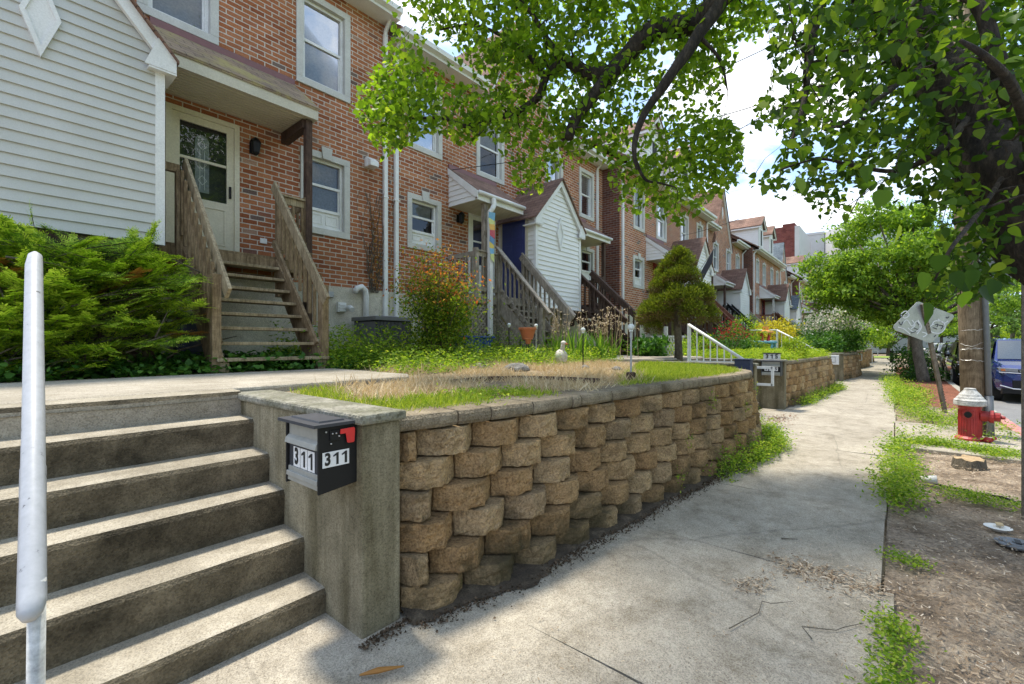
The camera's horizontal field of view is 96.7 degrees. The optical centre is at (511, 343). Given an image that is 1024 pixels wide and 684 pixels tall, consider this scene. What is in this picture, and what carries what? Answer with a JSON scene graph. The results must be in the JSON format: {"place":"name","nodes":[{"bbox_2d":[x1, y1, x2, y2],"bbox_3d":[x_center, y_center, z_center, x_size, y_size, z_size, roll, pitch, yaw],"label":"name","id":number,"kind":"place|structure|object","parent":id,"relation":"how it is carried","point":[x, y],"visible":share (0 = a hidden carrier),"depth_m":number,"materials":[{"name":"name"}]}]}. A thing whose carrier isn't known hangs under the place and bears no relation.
{"place":"outdoors","nodes":[
{"label":"outdoors","id":0,"kind":"place"},
{"bbox_2d":[0,368,408,403],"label":"garden path","id":1,"kind":"structure","parent":0,"point":[283,380],"depth_m":3.61,"materials":[{"name":"concrete"}]},
{"bbox_2d":[0,352,847,417],"bbox_3d":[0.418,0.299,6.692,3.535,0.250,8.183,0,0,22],"label":"dry grass","id":2,"kind":"structure","parent":0,"point":[431,385],"depth_m":4.38,"materials":[{"name":"plant"}]},
{"bbox_2d":[6,228,158,358],"bbox_3d":[-5.052,-0.330,4.790,0.660,1.660,2.020,0,0,40],"label":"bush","id":3,"kind":"object","parent":2,"relation":"on","point":[53,237],"visible":0.07,"depth_m":5.13,"materials":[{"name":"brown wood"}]},
{"bbox_2d":[0,202,236,380],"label":"yew bush","id":4,"kind":"object","parent":2,"relation":"on","point":[66,298],"visible":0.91,"depth_m":4.31,"materials":[{"name":"green plant"}]},
{"bbox_2d":[173,313,203,362],"bbox_3d":[-4.213,-0.025,6.097,0.540,0.750,0.540,0,0,40],"label":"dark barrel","id":5,"kind":"object","parent":2,"relation":"on","point":[190,327],"visible":0.06,"depth_m":5.86,"materials":[{"name":"black plastic"}]},
{"bbox_2d":[0,0,402,375],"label":"row house","id":6,"kind":"structure","parent":2,"relation":"on","point":[108,108],"depth_m":6.67,"materials":[{"name":"red brick"}]},
{"bbox_2d":[136,0,218,45],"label":"window","id":7,"kind":"structure","parent":6,"relation":"in","point":[199,18],"depth_m":6.66,"materials":[{"name":"glass"}]},
{"bbox_2d":[165,101,239,251],"bbox_3d":[-4.567,-2.340,6.733,0.140,2.080,0.935,0,0,40],"label":"door","id":8,"kind":"structure","parent":6,"relation":"in","point":[211,145],"depth_m":6.81,"materials":[{"name":"beige paint"}]},
{"bbox_2d":[296,0,350,103],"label":"window","id":9,"kind":"structure","parent":6,"relation":"in","point":[323,40],"depth_m":8.23,"materials":[{"name":"glass"}]},
{"bbox_2d":[300,145,349,239],"bbox_3d":[-3.428,-2.720,8.229,0.355,1.560,0.920,0,0,40],"label":"window","id":10,"kind":"structure","parent":6,"relation":"in","point":[326,168],"depth_m":8.29,"materials":[{"name":"glass"}]},
{"bbox_2d":[356,188,394,292],"bbox_3d":[-2.632,-1.982,8.870,0.194,1.971,0.876,0,0,40],"label":"dead vine","id":11,"kind":"object","parent":6,"relation":"attached to","point":[371,281],"visible":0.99,"depth_m":8.84,"materials":[{"name":"brown plant"}]},
{"bbox_2d":[187,282,269,355],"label":"concrete block","id":12,"kind":"structure","parent":2,"relation":"on","point":[247,336],"depth_m":6.70,"materials":[{"name":"concrete"}]},
{"bbox_2d":[0,347,463,382],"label":"ivy","id":13,"kind":"object","parent":2,"relation":"on","point":[176,365],"visible":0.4,"depth_m":4.83,"materials":[{"name":"green plant"}]},
{"bbox_2d":[155,158,329,373],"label":"wooden steps","id":14,"kind":"structure","parent":2,"relation":"on","point":[190,240],"depth_m":5.85,"materials":[{"name":"brown wood"}]},
{"bbox_2d":[351,316,411,350],"bbox_3d":[-2.408,-0.080,8.473,0.780,0.860,0.820,0,0,40],"label":"air conditioner","id":15,"kind":"object","parent":2,"relation":"on","point":[372,321],"visible":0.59,"depth_m":8.19,"materials":[{"name":"black paint"}]},
{"bbox_2d":[263,321,558,368],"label":"tall weeds","id":16,"kind":"object","parent":2,"relation":"on","point":[363,345],"visible":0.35,"depth_m":7.08,"materials":[{"name":"green plant"}]},
{"bbox_2d":[377,238,505,358],"bbox_3d":[-1.156,-0.656,7.582,2.104,2.310,2.248,0,0,-15],"label":"nandina shrub","id":17,"kind":"object","parent":2,"relation":"on","point":[441,322],"visible":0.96,"depth_m":7.26,"materials":[{"name":"green plant"}]},
{"bbox_2d":[260,341,627,375],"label":"weeds","id":18,"kind":"object","parent":2,"relation":"on","point":[497,354],"visible":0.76,"depth_m":6.57,"materials":[{"name":"green plant"}]},
{"bbox_2d":[419,382,539,402],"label":"weeds","id":19,"kind":"object","parent":2,"relation":"on","point":[490,392],"visible":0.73,"depth_m":3.26,"materials":[{"name":"green plant"}]},
{"bbox_2d":[389,19,586,348],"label":"row house","id":20,"kind":"structure","parent":2,"relation":"on","point":[433,195],"depth_m":10.56,"materials":[{"name":"red brick"}]},
{"bbox_2d":[407,191,440,253],"bbox_3d":[-1.989,-2.650,9.937,0.355,1.260,0.920,0,0,40],"label":"window","id":21,"kind":"structure","parent":20,"relation":"in","point":[420,209],"depth_m":9.97,"materials":[{"name":"wood"}]},
{"bbox_2d":[408,72,442,160],"bbox_3d":[-1.983,-4.920,9.965,0.330,1.600,0.930,0,0,40],"label":"window","id":22,"kind":"structure","parent":20,"relation":"in","point":[427,146],"depth_m":10.10,"materials":[{"name":"glass"}]},
{"bbox_2d":[468,213,495,294],"bbox_3d":[-0.765,-2.140,11.247,0.140,2.080,0.960,0,0,40],"label":"door","id":23,"kind":"structure","parent":20,"relation":"in","point":[474,221],"depth_m":11.16,"materials":[{"name":"white glass"}]},
{"bbox_2d":[476,124,504,185],"bbox_3d":[-0.646,-4.920,11.552,0.330,1.600,1.020,0,0,40],"label":"window","id":24,"kind":"structure","parent":20,"relation":"in","point":[485,147],"depth_m":11.74,"materials":[{"name":"glass"}]},
{"bbox_2d":[489,212,494,261],"bbox_3d":[-0.437,-2.345,9.990,0.032,1.110,0.200,0,0,43],"label":"windsock","id":25,"kind":"object","parent":20,"relation":"hanging from","point":[492,227],"visible":1,"depth_m":9.99,"materials":[{"name":"fabric"}]},
{"bbox_2d":[501,214,527,298],"bbox_3d":[0.043,-2.130,11.330,0.870,2.060,0.052,0,0,40],"label":"side door","id":26,"kind":"structure","parent":20,"relation":"in","point":[514,236],"depth_m":11.31,"materials":[{"name":"wood"}]},
{"bbox_2d":[447,246,575,354],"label":"wooden steps","id":27,"kind":"structure","parent":2,"relation":"on","point":[527,315],"depth_m":10.13,"materials":[{"name":"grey wood"}]},
{"bbox_2d":[290,360,742,411],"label":"lawn grass","id":28,"kind":"structure","parent":2,"relation":"on","point":[660,371],"depth_m":3.44,"materials":[{"name":"plant"}]},
{"bbox_2d":[449,376,599,382],"bbox_3d":[0.109,0.360,4.580,1.461,0.050,0.496,0,0,-7],"label":"garden edging","id":29,"kind":"object","parent":2,"relation":"on","point":[547,377],"visible":0.34,"depth_m":4.69,"materials":[{"name":"brown stone"}]},
{"bbox_2d":[523,129,613,347],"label":"row house","id":30,"kind":"structure","parent":2,"relation":"on","point":[594,243],"depth_m":14.73,"materials":[{"name":"red brick"}]},
{"bbox_2d":[579,166,593,221],"bbox_3d":[2.352,-4.920,15.112,0.330,1.600,0.930,0,0,40],"label":"window","id":31,"kind":"structure","parent":30,"relation":"in","point":[585,174],"depth_m":15.28,"materials":[{"name":"wood"}]},
{"bbox_2d":[581,246,594,279],"bbox_3d":[2.378,-2.650,15.124,0.355,1.260,0.920,0,0,40],"label":"window","id":32,"kind":"structure","parent":30,"relation":"in","point":[584,250],"depth_m":15.31,"materials":[{"name":"wood"}]},
{"bbox_2d":[539,306,639,360],"bbox_3d":[1.589,-0.230,9.280,2.128,1.170,1.214,0,0,4],"label":"iris clump","id":33,"kind":"object","parent":2,"relation":"on","point":[599,343],"visible":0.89,"depth_m":9.40,"materials":[{"name":"plant"}]},
{"bbox_2d":[570,270,643,354],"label":"wooden steps","id":34,"kind":"structure","parent":2,"relation":"on","point":[592,307],"depth_m":12.66,"materials":[{"name":"brown wood"}]},
{"bbox_2d":[555,116,714,341],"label":"row house","id":35,"kind":"structure","parent":2,"relation":"on","point":[638,247],"depth_m":16.51,"materials":[{"name":"red brick"}]},
{"bbox_2d":[633,253,644,289],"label":"window","id":36,"kind":"structure","parent":35,"relation":"in","point":[638,282],"depth_m":16.74,"materials":[{"name":"wood"}]},
{"bbox_2d":[633,184,644,232],"bbox_3d":[4.577,-4.970,16.586,0.195,1.700,0.930,0,0,40],"label":"window","id":37,"kind":"structure","parent":35,"relation":"in","point":[641,228],"depth_m":16.81,"materials":[{"name":"wood"}]},
{"bbox_2d":[656,201,666,242],"bbox_3d":[5.913,-4.970,18.173,0.195,1.700,1.020,0,0,40],"label":"window","id":38,"kind":"structure","parent":35,"relation":"in","point":[658,222],"depth_m":18.44,"materials":[{"name":"wood"}]},
{"bbox_2d":[628,333,670,355],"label":"hosta","id":39,"kind":"object","parent":2,"relation":"on","point":[653,346],"visible":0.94,"depth_m":10.98,"materials":[{"name":"green plant"}]},
{"bbox_2d":[633,244,722,360],"bbox_3d":[3.472,-0.838,9.660,1.721,2.635,1.750,0,0,40],"label":"conifer","id":40,"kind":"object","parent":2,"relation":"on","point":[671,297],"visible":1,"depth_m":9.31,"materials":[{"name":"green plant"}]},
{"bbox_2d":[638,145,717,340],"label":"row house","id":41,"kind":"structure","parent":2,"relation":"on","point":[700,221],"depth_m":20.62,"materials":[{"name":"red brick"}]},
{"bbox_2d":[647,291,725,340],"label":"wooden steps","id":42,"kind":"structure","parent":2,"relation":"on","point":[710,328],"depth_m":16.80,"materials":[{"name":"brown wood"}]},
{"bbox_2d":[683,330,715,351],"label":"flowering plant","id":43,"kind":"object","parent":2,"relation":"on","point":[699,345],"visible":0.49,"depth_m":11.95,"materials":[{"name":"green plant"}]},
{"bbox_2d":[692,188,751,331],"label":"row house","id":44,"kind":"structure","parent":2,"relation":"on","point":[733,286],"depth_m":25.87,"materials":[{"name":"red brick"}]},
{"bbox_2d":[698,299,746,342],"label":"wooden steps","id":45,"kind":"structure","parent":2,"relation":"on","point":[726,314],"depth_m":19.28,"materials":[{"name":"brown wood"}]},
{"bbox_2d":[712,318,752,350],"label":"rose bush","id":46,"kind":"object","parent":2,"relation":"on","point":[729,343],"visible":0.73,"depth_m":12.85,"materials":[{"name":"green plant"}]},
{"bbox_2d":[722,236,750,332],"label":"row house","id":47,"kind":"structure","parent":2,"relation":"on","point":[739,246],"depth_m":28.33,"materials":[{"name":"red brick"}]},
{"bbox_2d":[722,303,756,338],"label":"wooden steps","id":48,"kind":"structure","parent":2,"relation":"on","point":[735,311],"depth_m":24.48,"materials":[{"name":"black paint"}]},
{"bbox_2d":[727,313,770,348],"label":"lime shrub","id":49,"kind":"object","parent":2,"relation":"on","point":[751,334],"visible":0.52,"depth_m":15.35,"materials":[{"name":"green plant"}]},
{"bbox_2d":[683,347,830,360],"bbox_3d":[7.459,0.262,13.507,3.148,0.404,8.335,0,0,40],"label":"ground cover","id":50,"kind":"object","parent":2,"relation":"on","point":[753,353],"visible":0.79,"depth_m":11.32,"materials":[{"name":"green plant"}]},
{"bbox_2d":[727,216,791,326],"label":"row house","id":51,"kind":"structure","parent":2,"relation":"on","point":[765,298],"depth_m":31.80,"materials":[{"name":"wood"}]},
{"bbox_2d":[763,226,786,284],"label":"row house","id":52,"kind":"structure","parent":2,"relation":"on","point":[775,265],"depth_m":34.65,"materials":[{"name":"grey brick"}]},
{"bbox_2d":[749,314,804,348],"bbox_3d":[11.288,-0.362,19.463,2.192,1.810,2.072,0,0,40],"label":"golden shrub","id":53,"kind":"object","parent":2,"relation":"on","point":[786,331],"visible":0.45,"depth_m":19.22,"materials":[{"name":"yellow plant"}]},
{"bbox_2d":[773,242,801,325],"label":"row house","id":54,"kind":"structure","parent":2,"relation":"on","point":[779,254],"depth_m":40.41,"materials":[{"name":"white brick"}]},
{"bbox_2d":[779,334,813,355],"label":"round shrub","id":55,"kind":"object","parent":2,"relation":"on","point":[791,346],"visible":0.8,"depth_m":12.17,"materials":[{"name":"green plant"}]},
{"bbox_2d":[786,255,822,332],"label":"row house","id":56,"kind":"structure","parent":2,"relation":"on","point":[793,260],"depth_m":45.93,"materials":[{"name":"beige brick"}]},
{"bbox_2d":[749,335,868,352],"bbox_3d":[16.418,0.025,25.661,5.918,0.964,18.584,0,0,40],"label":"garden border","id":57,"kind":"object","parent":2,"relation":"on","point":[840,350],"visible":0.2,"depth_m":18.78,"materials":[{"name":"green plant"}]},
{"bbox_2d":[806,328,845,351],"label":"border shrub","id":58,"kind":"object","parent":2,"relation":"on","point":[833,338],"visible":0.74,"depth_m":18.27,"materials":[{"name":"green plant"}]},
{"bbox_2d":[800,306,877,346],"bbox_3d":[16.651,-0.860,23.493,3.509,2.793,3.436,0,0,40],"label":"white shrub","id":59,"kind":"object","parent":2,"relation":"on","point":[837,323],"visible":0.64,"depth_m":23.03,"materials":[{"name":"grey plant"}]},
{"bbox_2d":[822,327,873,353],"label":"border shrub","id":60,"kind":"object","parent":2,"relation":"on","point":[856,339],"visible":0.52,"depth_m":21.58,"materials":[{"name":"green plant"}]},
{"bbox_2d":[178,358,895,683],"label":"sidewalk","id":61,"kind":"structure","parent":0,"point":[823,461],"depth_m":2.43,"materials":[{"name":"concrete"}]},
{"bbox_2d":[16,251,47,683],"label":"handrail","id":62,"kind":"object","parent":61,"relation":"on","point":[31,591],"visible":1,"depth_m":1.23,"materials":[{"name":"silver metal"}]},
{"bbox_2d":[0,389,325,683],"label":"concrete steps","id":63,"kind":"structure","parent":61,"relation":"on","point":[175,548],"depth_m":2.23,"materials":[{"name":"concrete"}]},
{"bbox_2d":[238,390,405,638],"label":"stair wall","id":64,"kind":"structure","parent":61,"relation":"on","point":[350,533],"depth_m":2.28,"materials":[{"name":"concrete"}]},
{"bbox_2d":[278,413,356,495],"bbox_3d":[-0.941,0.507,2.204,0.370,0.345,0.220,0,0,40],"label":"mailbox","id":65,"kind":"object","parent":64,"relation":"attached to","point":[321,454],"visible":0.98,"depth_m":2.12,"materials":[{"name":"black paint"}]},
{"bbox_2d":[358,445,774,650],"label":"soil crumbs","id":66,"kind":"object","parent":61,"relation":"on","point":[398,623],"visible":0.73,"depth_m":2.72,"materials":[{"name":"soil"}]},
{"bbox_2d":[396,368,764,612],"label":"retaining wall","id":67,"kind":"structure","parent":61,"relation":"on","point":[492,493],"depth_m":3.03,"materials":[{"name":"stone"}]},
{"bbox_2d":[400,443,764,625],"bbox_3d":[1.806,1.379,4.793,0.907,0.026,6.853,0,0,40],"label":"soil strip","id":68,"kind":"object","parent":61,"relation":"on","point":[521,573],"visible":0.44,"depth_m":2.75,"materials":[{"name":"soil"}]},
{"bbox_2d":[663,361,758,398],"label":"stair wall","id":69,"kind":"structure","parent":61,"relation":"on","point":[754,375],"depth_m":8.03,"materials":[{"name":"concrete"}]},
{"bbox_2d":[687,323,744,362],"bbox_3d":[3.713,0.120,8.325,0.992,1.023,0.054,0,0,40],"label":"white railing","id":70,"kind":"object","parent":69,"relation":"on","point":[689,326],"visible":0.81,"depth_m":8.45,"materials":[{"name":"metal"}]},
{"bbox_2d":[705,358,787,409],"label":"stair wall","id":71,"kind":"structure","parent":61,"relation":"on","point":[772,397],"depth_m":9.83,"materials":[{"name":"concrete"}]},
{"bbox_2d":[761,359,782,375],"bbox_3d":[5.541,0.505,9.708,0.410,0.350,0.250,0,0,40],"label":"mailbox","id":72,"kind":"object","parent":71,"relation":"attached to","point":[777,365],"visible":0.76,"depth_m":9.63,"materials":[{"name":"grey plastic"}]},
{"bbox_2d":[703,414,801,482],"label":"wall foot weeds","id":73,"kind":"object","parent":61,"relation":"on","point":[773,440],"depth_m":5.38,"materials":[{"name":"green plant"}]},
{"bbox_2d":[786,391,832,407],"bbox_3d":[8.429,1.379,12.585,0.716,0.026,7.408,0,0,40],"label":"soil strip","id":74,"kind":"object","parent":61,"relation":"on","point":[799,404],"visible":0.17,"depth_m":10.28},
{"bbox_2d":[792,379,849,405],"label":"second wall weeds","id":75,"kind":"object","parent":74,"relation":"on","point":[834,388],"visible":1,"depth_m":11.58,"materials":[{"name":"green plant"}]},
{"bbox_2d":[786,356,835,406],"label":"retaining wall","id":76,"kind":"structure","parent":61,"relation":"on","point":[804,376],"depth_m":11.58,"materials":[{"name":"stone"}]},
{"bbox_2d":[827,353,843,380],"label":"stair wall","id":77,"kind":"structure","parent":61,"relation":"on","point":[839,371],"depth_m":17.20,"materials":[{"name":"concrete"}]},
{"bbox_2d":[844,352,861,379],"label":"retaining wall","id":78,"kind":"structure","parent":61,"relation":"on","point":[852,367],"depth_m":18.72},
{"bbox_2d":[584,354,702,361],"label":"paved walk","id":79,"kind":"structure","parent":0,"point":[650,358],"depth_m":9.26,"materials":[{"name":"concrete"}]},
{"bbox_2d":[392,0,1020,325],"label":"sky","id":80,"kind":"structure","parent":0,"point":[749,78],"materials":[{"name":"white"}]},
{"bbox_2d":[875,327,907,355],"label":"tree","id":81,"kind":"object","parent":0,"point":[889,345],"visible":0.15,"depth_m":53.47,"materials":[{"name":"green plant"}]},
{"bbox_2d":[873,353,928,559],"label":"ground","id":82,"kind":"structure","parent":0,"point":[881,354],"depth_m":67.62,"materials":[{"name":"soil"}]},
{"bbox_2d":[773,223,810,259],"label":"brick tower","id":83,"kind":"structure","parent":82,"relation":"on","point":[795,238],"depth_m":69.27,"materials":[{"name":"paint"}]},
{"bbox_2d":[791,195,955,381],"bbox_3d":[15.822,-2.278,19.429,6.613,7.655,7.669,0,0,40],"label":"maple tree","id":84,"kind":"object","parent":82,"relation":"on","point":[837,277],"visible":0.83,"depth_m":18.13,"materials":[{"name":"green plant"}]},
{"bbox_2d":[836,264,957,364],"bbox_3d":[25.753,-2.073,29.675,6.410,7.246,7.864,0,0,-31],"label":"maple tree","id":85,"kind":"object","parent":82,"relation":"on","point":[949,330],"visible":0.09,"depth_m":29.76,"materials":[{"name":"green plant"}]},
{"bbox_2d":[859,257,1020,366],"bbox_3d":[21.301,-2.001,23.330,7.318,7.101,7.776,0,0,9],"label":"maple tree","id":86,"kind":"object","parent":82,"relation":"on","point":[1015,303],"visible":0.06,"depth_m":21.20,"materials":[{"name":"green plant"}]},
{"bbox_2d":[895,367,959,408],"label":"mulch verge","id":87,"kind":"structure","parent":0,"point":[951,392],"depth_m":13.45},
{"bbox_2d":[883,343,936,374],"bbox_3d":[16.805,0.735,19.242,1.798,1.635,1.837,0,0,40],"label":"kerb bush","id":88,"kind":"object","parent":87,"relation":"on","point":[904,355],"visible":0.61,"depth_m":19.21,"materials":[{"name":"green plant"}]},
{"bbox_2d":[873,371,955,409],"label":"verge weeds","id":89,"kind":"object","parent":87,"relation":"on","point":[910,390],"visible":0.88,"depth_m":11.74,"materials":[{"name":"green plant"}]},
{"bbox_2d":[895,364,950,380],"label":"kerb bush","id":90,"kind":"object","parent":87,"relation":"on","point":[912,376],"visible":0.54,"depth_m":17.68,"materials":[{"name":"green plant"}]},
{"bbox_2d":[935,341,951,374],"bbox_3d":[21.702,0.692,21.735,2.269,1.676,4.711,0,0,40],"label":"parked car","id":91,"kind":"object","parent":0,"point":[941,357],"visible":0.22,"depth_m":21.84,"materials":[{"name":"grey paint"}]},
{"bbox_2d":[884,405,1023,683],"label":"dirt verge","id":92,"kind":"structure","parent":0,"point":[895,575],"depth_m":2.80,"materials":[{"name":"soil"}]},
{"bbox_2d":[349,0,1023,325],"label":"street tree","id":93,"kind":"object","parent":92,"relation":"on","point":[968,120],"visible":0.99,"depth_m":4.21,"materials":[{"name":"green plant"}]},
{"bbox_2d":[473,449,1023,683],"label":"wood chips","id":94,"kind":"object","parent":92,"relation":"on","point":[797,570],"visible":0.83,"depth_m":2.66,"materials":[{"name":"wood"}]},
{"bbox_2d":[893,302,953,412],"bbox_3d":[8.588,0.369,9.420,1.400,2.489,0.262,0,0,-12],"label":"street sign","id":95,"kind":"object","parent":92,"relation":"on","point":[910,322],"visible":0.94,"depth_m":9.40,"materials":[{"name":"metal"}]},
{"bbox_2d":[841,482,1020,683],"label":"verge weeds","id":96,"kind":"object","parent":92,"relation":"on","point":[903,629],"visible":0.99,"depth_m":2.15,"materials":[{"name":"green plant"}]},
{"bbox_2d":[854,390,1020,517],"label":"verge weeds","id":97,"kind":"object","parent":92,"relation":"on","point":[903,478],"visible":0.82,"depth_m":5.05,"materials":[{"name":"green plant"}]},
{"bbox_2d":[895,421,1020,463],"bbox_3d":[6.613,1.444,6.720,1.460,0.112,2.699,0,0,40],"label":"concrete pad","id":98,"kind":"object","parent":92,"relation":"on","point":[952,431],"visible":0.41,"depth_m":6.41,"materials":[{"name":"concrete"}]},
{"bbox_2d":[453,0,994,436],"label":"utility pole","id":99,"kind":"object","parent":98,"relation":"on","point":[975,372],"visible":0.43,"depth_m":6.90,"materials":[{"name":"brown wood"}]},
{"bbox_2d":[888,433,1020,459],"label":"pad weeds","id":100,"kind":"object","parent":98,"relation":"on","point":[983,449],"visible":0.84,"depth_m":5.93,"materials":[{"name":"green plant"}]},
{"bbox_2d":[953,388,1005,442],"bbox_3d":[6.667,1.015,6.536,0.503,0.750,0.352,0,0,78],"label":"fire hydrant","id":101,"kind":"object","parent":98,"relation":"on","point":[971,403],"visible":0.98,"depth_m":6.50,"materials":[{"name":"metal"}]},
{"bbox_2d":[951,454,987,471],"bbox_3d":[5.306,1.382,5.269,0.344,0.137,0.296,0,0,-15],"label":"tree stump","id":102,"kind":"object","parent":92,"relation":"on","point":[972,462],"visible":0.92,"depth_m":5.20,"materials":[{"name":"grey wood"}]},
{"bbox_2d":[979,236,1023,519],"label":"steel post","id":103,"kind":"object","parent":92,"relation":"on","point":[1022,401],"visible":0.1,"depth_m":3.73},
{"bbox_2d":[993,536,1023,550],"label":"lost disc","id":104,"kind":"object","parent":92,"relation":"on","point":[1016,542],"visible":1,"depth_m":3.20,"materials":[{"name":"grey"}]},
{"bbox_2d":[924,352,1020,426],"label":"road","id":105,"kind":"structure","parent":0,"point":[1007,406],"depth_m":10.97,"materials":[{"name":"asphalt"}]},
{"bbox_2d":[944,337,1005,384],"bbox_3d":[18.000,0.642,17.401,2.269,1.776,4.711,0,0,40],"label":"parked car","id":106,"kind":"object","parent":105,"relation":"on","point":[952,362],"visible":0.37,"depth_m":17.43,"materials":[{"name":"black paint"}]},
{"bbox_2d":[990,336,1020,399],"bbox_3d":[14.797,0.642,13.039,2.269,1.776,4.711,0,0,40],"label":"parked car","id":107,"kind":"object","parent":105,"relation":"on","point":[1006,364],"visible":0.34,"depth_m":12.25,"materials":[{"name":"blue paint"}]},
{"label":"grassy bank","id":108,"kind":"structure","parent":0,"visible":0},
{"bbox_2d":[807,219,958,352],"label":"concrete building","id":109,"kind":"structure","parent":108,"relation":"on","point":[821,245],"depth_m":77.74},
{"bbox_2d":[989,279,1020,328],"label":"tree","id":110,"kind":"object","parent":108,"relation":"on","point":[1013,315],"visible":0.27,"depth_m":41.86,"materials":[{"name":"green plant"}]},
{"bbox_2d":[993,310,1020,337],"bbox_3d":[44.011,-1.262,38.386,5.027,3.983,3.630,0,0,40],"label":"tree","id":111,"kind":"object","parent":108,"relation":"on","point":[1015,327],"visible":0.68,"depth_m":38.76,"materials":[{"name":"green plant"}]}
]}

